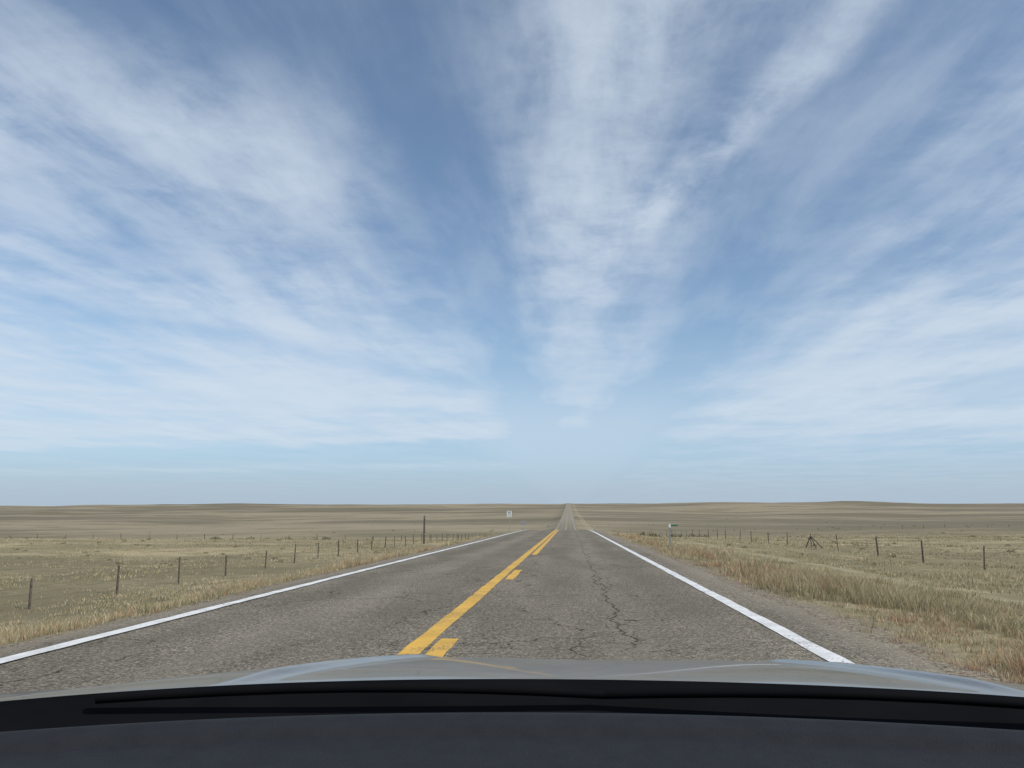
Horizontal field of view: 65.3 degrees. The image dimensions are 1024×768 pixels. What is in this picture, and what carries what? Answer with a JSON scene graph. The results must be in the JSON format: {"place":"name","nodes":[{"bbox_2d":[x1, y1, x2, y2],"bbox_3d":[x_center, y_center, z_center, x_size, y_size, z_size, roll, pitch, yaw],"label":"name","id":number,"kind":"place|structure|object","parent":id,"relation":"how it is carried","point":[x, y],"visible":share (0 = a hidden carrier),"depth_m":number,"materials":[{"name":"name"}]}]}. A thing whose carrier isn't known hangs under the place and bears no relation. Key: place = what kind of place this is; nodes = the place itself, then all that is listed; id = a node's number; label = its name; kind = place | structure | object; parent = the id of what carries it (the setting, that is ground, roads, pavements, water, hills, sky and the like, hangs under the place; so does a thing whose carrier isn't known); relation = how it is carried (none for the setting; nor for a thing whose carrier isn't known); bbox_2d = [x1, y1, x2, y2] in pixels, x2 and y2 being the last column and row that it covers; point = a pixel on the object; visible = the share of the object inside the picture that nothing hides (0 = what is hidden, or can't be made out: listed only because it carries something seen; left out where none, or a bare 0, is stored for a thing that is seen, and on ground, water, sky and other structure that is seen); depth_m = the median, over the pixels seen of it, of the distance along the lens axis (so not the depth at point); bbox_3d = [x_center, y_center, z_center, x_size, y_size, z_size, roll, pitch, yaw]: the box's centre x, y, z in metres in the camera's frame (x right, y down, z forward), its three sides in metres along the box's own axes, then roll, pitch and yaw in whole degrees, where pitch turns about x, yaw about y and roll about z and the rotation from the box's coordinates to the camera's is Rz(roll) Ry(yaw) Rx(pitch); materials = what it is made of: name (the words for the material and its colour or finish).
{"place":"outdoors","nodes":[
{"label":"outdoors","id":0,"kind":"place"},
{"bbox_2d":[0,503,948,693],"bbox_3d":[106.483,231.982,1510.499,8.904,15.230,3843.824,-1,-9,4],"label":"road","id":1,"kind":"structure","parent":0,"point":[570,592],"depth_m":9.46,"materials":[{"name":"grey asphalt"}]},
{"bbox_2d":[0,503,566,662],"bbox_3d":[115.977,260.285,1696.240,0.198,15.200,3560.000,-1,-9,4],"label":"edge line","id":2,"kind":"object","parent":1,"relation":"on","point":[38,651],"visible":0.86,"depth_m":9.74,"materials":[{"name":"white paint"}]},
{"bbox_2d":[397,513,567,654],"bbox_3d":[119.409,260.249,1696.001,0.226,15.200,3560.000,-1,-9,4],"label":"line","id":3,"kind":"object","parent":1,"relation":"on","point":[420,644],"visible":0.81,"depth_m":10.38,"materials":[{"name":"yellow paint"}]},
{"bbox_2d":[425,516,567,656],"bbox_3d":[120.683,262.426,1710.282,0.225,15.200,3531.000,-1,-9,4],"label":"line dashes","id":4,"kind":"object","parent":1,"relation":"on","point":[441,647],"visible":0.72,"depth_m":7.89,"materials":[{"name":"yellow paint"}]},
{"bbox_2d":[0,654,1023,767],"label":"car","id":5,"kind":"object","parent":1,"relation":"on","point":[410,711],"visible":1,"depth_m":0.90,"materials":[{"name":"paint"}]},
{"bbox_2d":[570,507,854,663],"bbox_3d":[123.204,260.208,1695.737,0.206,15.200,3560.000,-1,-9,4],"label":"edge line","id":6,"kind":"object","parent":1,"relation":"on","point":[826,654],"visible":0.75,"depth_m":9.61,"materials":[{"name":"white paint"}]},
{"bbox_2d":[0,501,1023,684],"bbox_3d":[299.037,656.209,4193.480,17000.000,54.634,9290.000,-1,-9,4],"label":"prairie ground","id":7,"kind":"structure","parent":0,"point":[168,521],"depth_m":267.46,"materials":[{"name":"beige plant"}]},
{"bbox_2d":[21,534,458,539],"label":"barbed wire fence","id":8,"kind":"object","parent":7,"relation":"on","point":[283,536],"visible":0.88,"depth_m":169.83,"materials":[{"name":"metal"}]},
{"bbox_2d":[1,533,484,608],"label":"barbed wire fence","id":9,"kind":"object","parent":7,"relation":"on","point":[31,586],"visible":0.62,"depth_m":35.80,"materials":[{"name":"brown wood"}]},
{"bbox_2d":[423,516,425,543],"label":"wooden pole","id":10,"kind":"object","parent":7,"relation":"on","point":[424,517],"visible":0.94,"depth_m":93.33,"materials":[{"name":"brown wood"}]},
{"bbox_2d":[507,511,511,531],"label":"speed limit sign","id":11,"kind":"object","parent":7,"relation":"on","point":[509,514],"visible":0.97,"depth_m":101.91,"materials":[{"name":"metal"}]},
{"bbox_2d":[0,532,1023,683],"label":"verge grass","id":12,"kind":"structure","parent":7,"relation":"on","point":[798,581],"depth_m":13.49,"materials":[{"name":"beige plant"}]},
{"bbox_2d":[1,509,1023,565],"bbox_3d":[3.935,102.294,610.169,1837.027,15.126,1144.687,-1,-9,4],"label":"sagebrush","id":13,"kind":"object","parent":7,"relation":"on","point":[681,535],"visible":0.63,"depth_m":110.52,"materials":[{"name":"green plant"}]},
{"bbox_2d":[669,523,670,546],"bbox_3d":[6.920,6.787,34.987,0.085,1.350,0.042,-1,-9,4],"label":"delineator post","id":14,"kind":"object","parent":7,"relation":"on","point":[669,534],"visible":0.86,"depth_m":35.01,"materials":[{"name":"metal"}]},
{"bbox_2d":[630,524,1023,531],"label":"barbed wire fence","id":15,"kind":"object","parent":7,"relation":"on","point":[884,527],"visible":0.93,"depth_m":307.50,"materials":[{"name":"metal"}]},
{"bbox_2d":[647,530,1023,569],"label":"barbed wire fence","id":16,"kind":"object","parent":7,"relation":"on","point":[812,538],"visible":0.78,"depth_m":51.29,"materials":[{"name":"brown wood"}]},
{"bbox_2d":[0,0,1023,505],"label":"sky","id":17,"kind":"structure","parent":0,"point":[372,252],"materials":[{"name":"blue"}]}
]}

